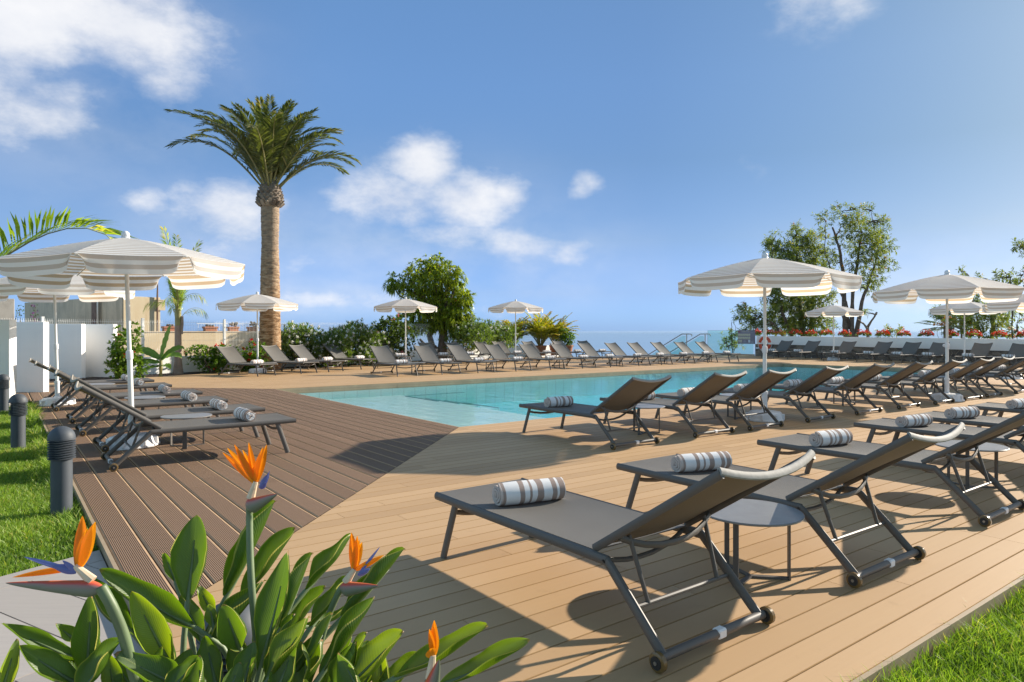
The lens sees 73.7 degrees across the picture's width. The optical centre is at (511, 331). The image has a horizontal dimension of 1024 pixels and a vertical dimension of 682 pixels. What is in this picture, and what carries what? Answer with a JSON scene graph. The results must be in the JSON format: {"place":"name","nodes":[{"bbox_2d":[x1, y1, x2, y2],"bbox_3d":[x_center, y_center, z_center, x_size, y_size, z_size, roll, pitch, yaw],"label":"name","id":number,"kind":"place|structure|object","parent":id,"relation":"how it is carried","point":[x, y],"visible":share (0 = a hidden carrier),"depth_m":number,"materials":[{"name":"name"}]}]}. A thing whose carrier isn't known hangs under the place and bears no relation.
{"place":"outdoors","nodes":[
{"label":"outdoors","id":0,"kind":"place"},
{"bbox_2d":[0,399,101,576],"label":"lawn","id":1,"kind":"structure","parent":0,"point":[33,545],"depth_m":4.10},
{"bbox_2d":[0,374,9,411],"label":"bollard lamp","id":2,"kind":"object","parent":1,"relation":"on","point":[4,390],"visible":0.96,"depth_m":10.66,"materials":[{"name":"grey metal"}]},
{"bbox_2d":[0,320,16,403],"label":"screen wall","id":3,"kind":"structure","parent":1,"relation":"on","point":[8,347],"depth_m":11.22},
{"bbox_2d":[8,394,27,448],"bbox_3d":[-5.280,0.977,7.300,0.172,0.627,0.172,0,0,0],"label":"bollard lamp","id":4,"kind":"object","parent":1,"relation":"on","point":[18,410],"visible":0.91,"depth_m":7.25,"materials":[{"name":"grey metal"}]},
{"bbox_2d":[47,426,75,518],"bbox_3d":[-3.160,0.977,4.790,0.172,0.627,0.172,0,0,0],"label":"bollard lamp","id":5,"kind":"object","parent":1,"relation":"on","point":[61,451],"visible":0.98,"depth_m":4.74,"materials":[{"name":"grey metal"}]},
{"bbox_2d":[0,207,137,255],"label":"arching palm","id":6,"kind":"object","parent":1,"relation":"on","point":[48,218],"visible":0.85,"depth_m":8.89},
{"bbox_2d":[0,550,145,681],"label":"path","id":7,"kind":"structure","parent":0,"point":[43,610],"depth_m":3.10,"materials":[{"name":"grey concrete"}]},
{"bbox_2d":[117,331,283,356],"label":"cream wall","id":8,"kind":"structure","parent":0,"point":[213,338],"depth_m":24.03,"materials":[{"name":"paint"}]},
{"bbox_2d":[29,365,863,598],"bbox_3d":[3.780,1.296,19.452,31.250,0.091,24.080,0,0,-37],"label":"deck base","id":9,"kind":"object","parent":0,"point":[406,460],"visible":0.06,"depth_m":6.70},
{"bbox_2d":[17,322,48,393],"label":"screen wall","id":10,"kind":"structure","parent":9,"relation":"on","point":[33,340],"depth_m":13.78,"materials":[{"name":"paint"}]},
{"bbox_2d":[49,324,85,378],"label":"screen wall","id":11,"kind":"structure","parent":9,"relation":"on","point":[71,340],"depth_m":17.52,"materials":[{"name":"paint"}]},
{"bbox_2d":[86,324,116,376],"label":"screen wall","id":12,"kind":"structure","parent":9,"relation":"on","point":[99,337],"depth_m":18.16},
{"bbox_2d":[49,374,272,388],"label":"light deck","id":13,"kind":"structure","parent":9,"relation":"on","point":[194,381],"depth_m":16.38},
{"bbox_2d":[103,319,149,378],"bbox_3d":[-9.146,0.541,16.169,0.957,1.693,0.949,0,0,0],"label":"hibiscus bush","id":14,"kind":"object","parent":13,"relation":"on","point":[117,354],"visible":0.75,"depth_m":16.02,"materials":[{"name":"green plant"}]},
{"bbox_2d":[137,325,183,376],"bbox_3d":[-9.541,0.540,18.412,1.226,1.424,0.604,0,0,-20],"label":"banana plant","id":15,"kind":"object","parent":13,"relation":"on","point":[161,356],"visible":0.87,"depth_m":18.53,"materials":[{"name":"green plant"}]},
{"bbox_2d":[49,360,420,382],"bbox_3d":[-6.718,1.225,23.528,1.935,0.073,24.112,0,0,36],"label":"soil bed","id":16,"kind":"object","parent":9,"relation":"on","point":[147,375],"visible":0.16,"depth_m":19.18,"materials":[{"name":"brown soil"}]},
{"bbox_2d":[143,226,209,373],"bbox_3d":[-9.643,-0.850,19.691,1.803,4.241,1.731,0,0,0],"label":"slim palm","id":17,"kind":"object","parent":16,"relation":"on","point":[177,299],"visible":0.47,"depth_m":19.67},
{"bbox_2d":[184,342,242,372],"bbox_3d":[-8.914,0.801,20.327,1.566,1.001,1.386,0,0,-39],"label":"hibiscus bush","id":18,"kind":"object","parent":16,"relation":"on","point":[218,362],"visible":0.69,"depth_m":20.14,"materials":[{"name":"green plant"}]},
{"bbox_2d":[232,338,272,371],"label":"hibiscus bush","id":19,"kind":"object","parent":16,"relation":"on","point":[250,356],"visible":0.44,"depth_m":20.98,"materials":[{"name":"green plant"}]},
{"bbox_2d":[163,94,361,369],"bbox_3d":[-7.901,-3.088,21.919,6.231,8.816,6.390,0,0,0],"label":"date palm","id":20,"kind":"object","parent":16,"relation":"on","point":[267,149],"visible":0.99,"depth_m":21.55,"materials":[{"name":"green plant"}]},
{"bbox_2d":[312,324,357,367],"bbox_3d":[-6.293,0.522,23.745,1.816,1.589,1.975,0,0,0],"label":"oleander","id":21,"kind":"object","parent":16,"relation":"on","point":[344,343],"visible":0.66,"depth_m":23.40,"materials":[{"name":"green plant"}]},
{"bbox_2d":[370,314,421,362],"bbox_3d":[-4.865,0.335,26.346,2.600,2.153,1.890,0,0,-27],"label":"dark hibiscus","id":22,"kind":"object","parent":16,"relation":"on","point":[394,337],"visible":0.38,"depth_m":26.19,"materials":[{"name":"green plant"}]},
{"bbox_2d":[381,251,476,358],"bbox_3d":[-3.575,-1.095,29.588,4.279,4.840,2.851,0,0,0],"label":"mango tree","id":23,"kind":"object","parent":16,"relation":"on","point":[429,280],"visible":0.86,"depth_m":29.10,"materials":[{"name":"green plant"}]},
{"bbox_2d":[29,386,457,599],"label":"ribbed deck","id":24,"kind":"structure","parent":9,"relation":"on","point":[145,505],"depth_m":6.00,"materials":[{"name":"wood"}]},
{"bbox_2d":[0,274,134,406],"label":"parasol","id":25,"kind":"object","parent":24,"relation":"on","point":[81,290],"visible":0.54,"depth_m":11.34,"materials":[{"name":"white fabric"}]},
{"bbox_2d":[29,358,153,397],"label":"sun lounger","id":26,"kind":"object","parent":24,"relation":"on","point":[117,381],"visible":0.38,"depth_m":12.22,"materials":[{"name":"fabric"}]},
{"bbox_2d":[34,361,171,411],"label":"sun lounger","id":27,"kind":"object","parent":24,"relation":"on","point":[154,386],"visible":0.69,"depth_m":10.96,"materials":[{"name":"fabric"}]},
{"bbox_2d":[0,231,244,450],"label":"parasol","id":28,"kind":"object","parent":24,"relation":"on","point":[108,264],"visible":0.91,"depth_m":6.95,"materials":[{"name":"white fabric"}]},
{"bbox_2d":[47,365,202,423],"bbox_3d":[-5.489,0.841,9.735,1.881,0.772,0.714,0,0,-36],"label":"sun lounger","id":29,"kind":"object","parent":24,"relation":"on","point":[118,395],"visible":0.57,"depth_m":9.64,"materials":[{"name":"fabric"}]},
{"bbox_2d":[54,369,227,436],"bbox_3d":[-4.649,0.841,8.614,1.881,0.772,0.714,0,0,-36],"label":"sun lounger","id":30,"kind":"object","parent":24,"relation":"on","point":[203,400],"visible":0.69,"depth_m":8.51,"materials":[{"name":"fabric"}]},
{"bbox_2d":[70,374,264,451],"bbox_3d":[-3.796,0.841,7.597,1.881,0.772,0.714,0,0,-38],"label":"sun lounger","id":31,"kind":"object","parent":24,"relation":"on","point":[153,414],"visible":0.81,"depth_m":7.47,"materials":[{"name":"fabric"}]},
{"bbox_2d":[74,381,295,471],"bbox_3d":[-3.129,0.841,6.624,1.881,0.772,0.714,0,0,-36],"label":"sun lounger","id":32,"kind":"object","parent":24,"relation":"on","point":[263,421],"visible":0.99,"depth_m":6.52,"materials":[{"name":"fabric"}]},
{"bbox_2d":[160,413,211,448],"bbox_3d":[-3.460,1.055,7.260,0.500,0.330,0.500,0,0,-20],"label":"side table","id":33,"kind":"object","parent":24,"relation":"on","point":[188,416],"visible":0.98,"depth_m":7.23,"materials":[{"name":"grey metal"}]},
{"bbox_2d":[281,321,327,367],"bbox_3d":[-7.222,0.450,22.909,1.606,1.686,1.981,0,0,38],"label":"oleander","id":34,"kind":"object","parent":9,"relation":"on","point":[290,336],"visible":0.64,"depth_m":22.79,"materials":[{"name":"green plant"}]},
{"bbox_2d":[117,345,558,374],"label":"wall","id":35,"kind":"structure","parent":9,"relation":"on","point":[190,367],"depth_m":20.79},
{"bbox_2d":[4,317,551,356],"bbox_3d":[-5.366,0.165,26.564,0.083,1.110,27.498,0,0,37],"label":"wire fence","id":36,"kind":"object","parent":35,"relation":"on","point":[189,340],"visible":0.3,"depth_m":21.10,"materials":[{"name":"metal"}]},
{"bbox_2d":[340,318,388,364],"bbox_3d":[-5.601,0.380,24.950,2.355,1.828,1.869,0,0,0],"label":"oleander","id":37,"kind":"object","parent":9,"relation":"on","point":[364,336],"visible":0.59,"depth_m":24.74,"materials":[{"name":"green plant"}]},
{"bbox_2d":[438,315,497,351],"bbox_3d":[-1.844,0.235,29.343,2.574,2.117,2.310,0,0,-31],"label":"oleander","id":38,"kind":"object","parent":9,"relation":"on","point":[471,336],"visible":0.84,"depth_m":28.92,"materials":[{"name":"green plant"}]},
{"bbox_2d":[468,319,523,352],"bbox_3d":[-0.889,0.335,30.899,2.708,1.923,1.650,0,0,-23],"label":"oleander","id":39,"kind":"object","parent":9,"relation":"on","point":[507,332],"visible":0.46,"depth_m":30.79,"materials":[{"name":"green plant"}]},
{"bbox_2d":[200,355,860,388],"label":"light deck","id":40,"kind":"structure","parent":9,"relation":"on","point":[285,378],"depth_m":20.92,"materials":[{"name":"wood"}]},
{"bbox_2d":[216,345,277,376],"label":"sun lounger","id":41,"kind":"object","parent":40,"relation":"on","point":[232,355],"visible":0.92,"depth_m":19.37,"materials":[{"name":"fabric"}]},
{"bbox_2d":[216,292,297,372],"bbox_3d":[-7.574,0.014,20.291,2.257,2.412,2.280,0,0,-24],"label":"parasol","id":42,"kind":"object","parent":40,"relation":"on","point":[257,302],"visible":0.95,"depth_m":19.75,"materials":[{"name":"white fabric"}]},
{"bbox_2d":[261,345,318,373],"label":"sun lounger","id":43,"kind":"object","parent":40,"relation":"on","point":[275,353],"visible":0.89,"depth_m":20.59,"materials":[{"name":"fabric"}]},
{"bbox_2d":[288,344,344,371],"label":"sun lounger","id":44,"kind":"object","parent":40,"relation":"on","point":[301,351],"visible":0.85,"depth_m":21.47,"materials":[{"name":"fabric"}]},
{"bbox_2d":[322,344,375,369],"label":"sun lounger","id":45,"kind":"object","parent":40,"relation":"on","point":[336,354],"visible":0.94,"depth_m":22.80,"materials":[{"name":"fabric"}]},
{"bbox_2d":[369,345,418,376],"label":"sun lounger","id":46,"kind":"object","parent":40,"relation":"on","point":[382,353],"visible":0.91,"depth_m":19.74,"materials":[{"name":"fabric"}]},
{"bbox_2d":[374,297,436,361],"bbox_3d":[-3.895,-0.031,25.002,2.264,2.502,2.231,0,0,-9],"label":"parasol","id":47,"kind":"object","parent":40,"relation":"on","point":[405,305],"visible":0.92,"depth_m":24.32,"materials":[{"name":"white fabric"}]},
{"bbox_2d":[413,345,461,374],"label":"sun lounger","id":48,"kind":"object","parent":40,"relation":"on","point":[426,353],"visible":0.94,"depth_m":20.60,"materials":[{"name":"fabric"}]},
{"bbox_2d":[446,344,495,372],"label":"sun lounger","id":49,"kind":"object","parent":40,"relation":"on","point":[459,353],"visible":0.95,"depth_m":21.31,"materials":[{"name":"fabric"}]},
{"bbox_2d":[484,344,532,370],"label":"sun lounger","id":50,"kind":"object","parent":40,"relation":"on","point":[496,351],"visible":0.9,"depth_m":22.17,"materials":[{"name":"fabric"}]},
{"bbox_2d":[488,299,542,358],"bbox_3d":[0.146,-0.066,28.400,2.256,2.572,2.229,0,0,0],"label":"parasol","id":51,"kind":"object","parent":40,"relation":"on","point":[515,306],"visible":0.88,"depth_m":27.72,"materials":[{"name":"white fabric"}]},
{"bbox_2d":[518,343,566,369],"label":"sun lounger","id":52,"kind":"object","parent":40,"relation":"on","point":[530,351],"visible":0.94,"depth_m":23.01,"materials":[{"name":"fabric"}]},
{"bbox_2d":[550,343,597,367],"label":"sun lounger","id":53,"kind":"object","parent":40,"relation":"on","point":[561,350],"visible":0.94,"depth_m":23.86,"materials":[{"name":"fabric"}]},
{"bbox_2d":[577,343,624,366],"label":"sun lounger","id":54,"kind":"object","parent":40,"relation":"on","point":[589,350],"visible":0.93,"depth_m":24.64,"materials":[{"name":"fabric"}]},
{"bbox_2d":[805,303,863,360],"bbox_3d":[13.660,0.009,29.007,2.235,2.422,2.244,0,0,22],"label":"parasol","id":55,"kind":"object","parent":40,"relation":"on","point":[833,310],"visible":0.98,"depth_m":28.44,"materials":[{"name":"white fabric"}]},
{"bbox_2d":[167,427,1023,681],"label":"light deck","id":56,"kind":"structure","parent":9,"relation":"on","point":[570,615],"depth_m":3.31,"materials":[{"name":"wood"}]},
{"bbox_2d":[434,449,815,673],"bbox_3d":[0.387,0.841,3.187,0.714,0.772,1.881,0,0,-37],"label":"sun lounger","id":57,"kind":"object","parent":56,"relation":"on","point":[583,526],"visible":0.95,"depth_m":2.87,"materials":[{"name":"fabric"}]},
{"bbox_2d":[492,477,565,505],"bbox_3d":[0.091,0.836,3.590,0.395,0.120,0.124,0,0,-25],"label":"rolled towel","id":58,"kind":"object","parent":57,"relation":"on","point":[523,491],"visible":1,"depth_m":3.54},
{"bbox_2d":[710,499,804,584],"bbox_3d":[1.185,1.055,3.395,0.500,0.330,0.500,0,0,10],"label":"side table","id":59,"kind":"object","parent":56,"relation":"on","point":[753,512],"visible":0.75,"depth_m":3.34,"materials":[{"name":"grey metal"}]},
{"bbox_2d":[616,422,964,587],"bbox_3d":[1.504,0.841,3.998,0.714,0.772,1.881,0,0,-36],"label":"sun lounger","id":60,"kind":"object","parent":56,"relation":"on","point":[787,490],"visible":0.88,"depth_m":3.62,"materials":[{"name":"fabric"}]},
{"bbox_2d":[671,451,731,471],"bbox_3d":[1.223,0.837,4.404,0.407,0.116,0.123,0,0,-20],"label":"rolled towel","id":61,"kind":"object","parent":60,"relation":"on","point":[690,462],"visible":1,"depth_m":4.35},
{"bbox_2d":[301,367,917,426],"bbox_3d":[4.861,1.615,17.493,19.320,0.530,7.250,0,0,-37],"label":"pool basin","id":62,"kind":"object","parent":9,"relation":"in","point":[507,398],"visible":0.36,"depth_m":17.22,"materials":[{"name":"liquid"}]},
{"bbox_2d":[462,359,1023,543],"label":"light deck","id":63,"kind":"structure","parent":9,"relation":"on","point":[917,495],"depth_m":7.58,"materials":[{"name":"wood"}]},
{"bbox_2d":[519,375,670,449],"bbox_3d":[0.901,0.841,7.778,0.714,0.772,1.881,0,0,-37],"label":"sun lounger","id":64,"kind":"object","parent":63,"relation":"on","point":[630,394],"visible":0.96,"depth_m":7.38,"materials":[{"name":"fabric"}]},
{"bbox_2d":[544,396,572,406],"bbox_3d":[0.560,0.836,8.177,0.384,0.122,0.124,0,0,-34],"label":"rolled towel","id":65,"kind":"object","parent":64,"relation":"on","point":[558,401],"visible":1,"depth_m":8.12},
{"bbox_2d":[633,403,664,434],"bbox_3d":[1.590,1.055,8.220,0.500,0.330,0.500,0,0,0],"label":"side table","id":66,"kind":"object","parent":63,"relation":"on","point":[639,406],"visible":0.73,"depth_m":8.20,"materials":[{"name":"grey metal"}]},
{"bbox_2d":[600,370,746,437],"bbox_3d":[1.980,0.841,8.570,0.714,0.772,1.881,0,0,-36],"label":"sun lounger","id":67,"kind":"object","parent":63,"relation":"on","point":[705,392],"visible":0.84,"depth_m":8.11,"materials":[{"name":"fabric"}]},
{"bbox_2d":[655,368,796,430],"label":"sun lounger","id":68,"kind":"object","parent":63,"relation":"on","point":[754,390],"visible":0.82,"depth_m":8.67,"materials":[{"name":"fabric"}]},
{"bbox_2d":[678,252,862,422],"bbox_3d":[3.474,0.064,9.407,2.243,2.312,2.242,0,0,6],"label":"parasol","id":69,"kind":"object","parent":63,"relation":"on","point":[764,275],"visible":0.98,"depth_m":8.88,"materials":[{"name":"white fabric"}]},
{"bbox_2d":[711,365,848,422],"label":"sun lounger","id":70,"kind":"object","parent":63,"relation":"on","point":[815,380],"visible":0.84,"depth_m":9.44,"materials":[{"name":"fabric"}]},
{"bbox_2d":[767,362,894,414],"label":"sun lounger","id":71,"kind":"object","parent":63,"relation":"on","point":[855,382],"visible":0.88,"depth_m":10.26,"materials":[{"name":"fabric"}]},
{"bbox_2d":[807,360,932,408],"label":"sun lounger","id":72,"kind":"object","parent":63,"relation":"on","point":[899,376],"visible":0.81,"depth_m":11.01,"materials":[{"name":"fabric"}]},
{"bbox_2d":[856,341,892,361],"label":"sun lounger","id":73,"kind":"object","parent":63,"relation":"on","point":[880,348],"visible":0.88,"depth_m":28.11,"materials":[{"name":"fabric"}]},
{"bbox_2d":[757,412,1023,526],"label":"sun lounger","id":74,"kind":"object","parent":63,"relation":"on","point":[797,443],"visible":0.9,"depth_m":4.73,"materials":[{"name":"fabric"}]},
{"bbox_2d":[809,429,852,446],"bbox_3d":[2.520,0.836,5.393,0.384,0.122,0.124,0,0,-26],"label":"rolled towel","id":75,"kind":"object","parent":74,"relation":"on","point":[830,437],"visible":1,"depth_m":5.33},
{"bbox_2d":[884,342,921,362],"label":"sun lounger","id":76,"kind":"object","parent":63,"relation":"on","point":[909,348],"visible":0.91,"depth_m":27.18,"materials":[{"name":"fabric"}]},
{"bbox_2d":[844,359,966,404],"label":"sun lounger","id":77,"kind":"object","parent":63,"relation":"on","point":[928,378],"visible":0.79,"depth_m":11.66,"materials":[{"name":"fabric"}]},
{"bbox_2d":[876,357,993,400],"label":"sun lounger","id":78,"kind":"object","parent":63,"relation":"on","point":[964,371],"visible":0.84,"depth_m":12.30,"materials":[{"name":"fabric"}]},
{"bbox_2d":[853,418,1023,452],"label":"sun lounger","id":79,"kind":"object","parent":63,"relation":"on","point":[888,425],"visible":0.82,"depth_m":6.29,"materials":[{"name":"fabric"}]},
{"bbox_2d":[895,414,932,426],"bbox_3d":[3.806,0.839,6.460,0.394,0.115,0.126,0,0,-24],"label":"rolled towel","id":80,"kind":"object","parent":79,"relation":"on","point":[914,420],"visible":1,"depth_m":6.40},
{"bbox_2d":[872,270,1023,401],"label":"parasol","id":81,"kind":"object","parent":63,"relation":"on","point":[946,288],"visible":0.98,"depth_m":11.63,"materials":[{"name":"white fabric"}]},
{"bbox_2d":[900,356,1014,397],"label":"sun lounger","id":82,"kind":"object","parent":63,"relation":"on","point":[977,374],"visible":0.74,"depth_m":12.90,"materials":[{"name":"fabric"}]},
{"bbox_2d":[928,302,1001,364],"bbox_3d":[16.566,0.009,25.006,2.235,2.422,2.243,0,0,-14],"label":"parasol","id":83,"kind":"object","parent":63,"relation":"on","point":[969,308],"visible":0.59,"depth_m":24.62,"materials":[{"name":"white fabric"}]},
{"bbox_2d":[913,411,1023,435],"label":"sun lounger","id":84,"kind":"object","parent":63,"relation":"on","point":[979,420],"visible":0.54,"depth_m":6.95,"materials":[{"name":"fabric"}]},
{"bbox_2d":[944,406,979,418],"bbox_3d":[4.664,0.836,7.073,0.395,0.120,0.124,0,0,-21],"label":"rolled towel","id":85,"kind":"object","parent":84,"relation":"on","point":[962,412],"visible":1,"depth_m":7.02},
{"bbox_2d":[934,440,1009,489],"bbox_3d":[3.600,1.055,5.360,0.500,0.330,0.500,0,0,10],"label":"side table","id":86,"kind":"object","parent":63,"relation":"on","point":[991,447],"visible":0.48,"depth_m":5.31,"materials":[{"name":"grey metal"}]},
{"bbox_2d":[954,343,992,363],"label":"sun lounger","id":87,"kind":"object","parent":63,"relation":"on","point":[980,350],"visible":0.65,"depth_m":25.11,"materials":[{"name":"fabric"}]},
{"bbox_2d":[930,359,1023,393],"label":"sun lounger","id":88,"kind":"object","parent":63,"relation":"on","point":[1005,372],"visible":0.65,"depth_m":13.72,"materials":[{"name":"fabric"}]},
{"bbox_2d":[968,402,1023,426],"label":"sun lounger","id":89,"kind":"object","parent":63,"relation":"on","point":[999,408],"visible":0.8,"depth_m":8.06,"materials":[{"name":"fabric"}]},
{"bbox_2d":[982,294,1023,312],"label":"parasol","id":90,"kind":"object","parent":63,"relation":"on","point":[1003,307],"visible":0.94,"depth_m":15.88,"materials":[{"name":"white fabric"}]},
{"bbox_2d":[755,336,1023,363],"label":"planter wall","id":91,"kind":"structure","parent":9,"relation":"on","point":[999,347],"depth_m":29.05,"materials":[{"name":"stone"}]},
{"bbox_2d":[0,0,1023,331],"label":"sky","id":92,"kind":"structure","parent":0,"point":[589,159],"materials":[{"name":"blue"}]},
{"bbox_2d":[32,364,1023,681],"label":"deck trim","id":93,"kind":"structure","parent":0,"point":[954,624],"depth_m":4.35,"materials":[{"name":"wood"}]},
{"bbox_2d":[300,332,1023,356],"bbox_3d":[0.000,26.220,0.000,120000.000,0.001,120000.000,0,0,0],"label":"sea","id":94,"kind":"structure","parent":0,"point":[596,340],"depth_m":2285.20,"materials":[{"name":"liquid"}]},
{"bbox_2d":[632,366,843,389],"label":"pool water","id":95,"kind":"structure","parent":0,"point":[750,376],"depth_m":23.16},
{"bbox_2d":[824,572,1023,681],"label":"grass","id":96,"kind":"structure","parent":0,"point":[993,642],"depth_m":2.65,"materials":[{"name":"plant"}]},
{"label":"ground","id":97,"kind":"structure","parent":0,"visible":0},
{"bbox_2d":[0,299,13,319],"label":"old rough wall","id":98,"kind":"structure","parent":97,"relation":"on","point":[7,310],"depth_m":21.59,"materials":[{"name":"beige paint"}]},
{"bbox_2d":[25,284,164,330],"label":"cream building","id":99,"kind":"structure","parent":97,"relation":"on","point":[77,311],"depth_m":27.11,"materials":[{"name":"paint"}]},
{"bbox_2d":[494,315,538,345],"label":"potted palm","id":100,"kind":"object","parent":97,"relation":"on","point":[519,324],"visible":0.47,"depth_m":33.82,"materials":[{"name":"plant"}]},
{"bbox_2d":[511,311,569,355],"bbox_3d":[1.406,0.040,34.882,2.806,2.360,3.060,0,0,-43],"label":"potted palm","id":101,"kind":"object","parent":97,"relation":"on","point":[544,331],"visible":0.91,"depth_m":34.45,"materials":[{"name":"plant"}]},
{"bbox_2d":[532,312,578,354],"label":"potted palm","id":102,"kind":"object","parent":97,"relation":"on","point":[555,336],"visible":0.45,"depth_m":35.27,"materials":[{"name":"plant"}]},
{"bbox_2d":[729,221,841,336],"bbox_3d":[15.894,-2.522,39.635,6.750,7.878,4.313,0,0,0],"label":"silk oak","id":103,"kind":"object","parent":97,"relation":"on","point":[778,304],"visible":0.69,"depth_m":39.20,"materials":[{"name":"green plant"}]},
{"bbox_2d":[810,200,899,336],"bbox_3d":[18.666,-2.915,36.776,5.069,8.623,3.448,0,0,0],"label":"silk oak","id":104,"kind":"object","parent":97,"relation":"on","point":[847,324],"visible":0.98,"depth_m":36.75,"materials":[{"name":"green plant"}]},
{"bbox_2d":[916,306,981,338],"bbox_3d":[20.776,0.060,32.484,2.888,2.639,2.565,0,0,0],"label":"fan palm","id":105,"kind":"object","parent":97,"relation":"on","point":[942,319],"visible":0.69,"depth_m":32.34,"materials":[{"name":"green plant"}]},
{"bbox_2d":[928,265,1017,338],"bbox_3d":[22.887,-0.965,33.564,5.356,4.712,3.164,0,0,-41],"label":"dense tree","id":106,"kind":"object","parent":97,"relation":"on","point":[993,319],"visible":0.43,"depth_m":32.78,"materials":[{"name":"green plant"}]},
{"bbox_2d":[991,265,1023,338],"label":"thin tree","id":107,"kind":"object","parent":97,"relation":"on","point":[1014,281],"visible":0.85,"depth_m":31.42,"materials":[{"name":"green plant"}]},
{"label":"soil bed","id":108,"kind":"structure","parent":0,"visible":0},
{"bbox_2d":[196,603,251,676],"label":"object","id":109,"kind":"object","parent":108,"relation":"on","point":[245,616],"visible":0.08,"depth_m":1.73,"materials":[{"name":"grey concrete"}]},
{"bbox_2d":[0,443,529,681],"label":"bird of paradise","id":110,"kind":"object","parent":108,"relation":"on","point":[277,649],"visible":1,"depth_m":1.22,"materials":[{"name":"green plant"}]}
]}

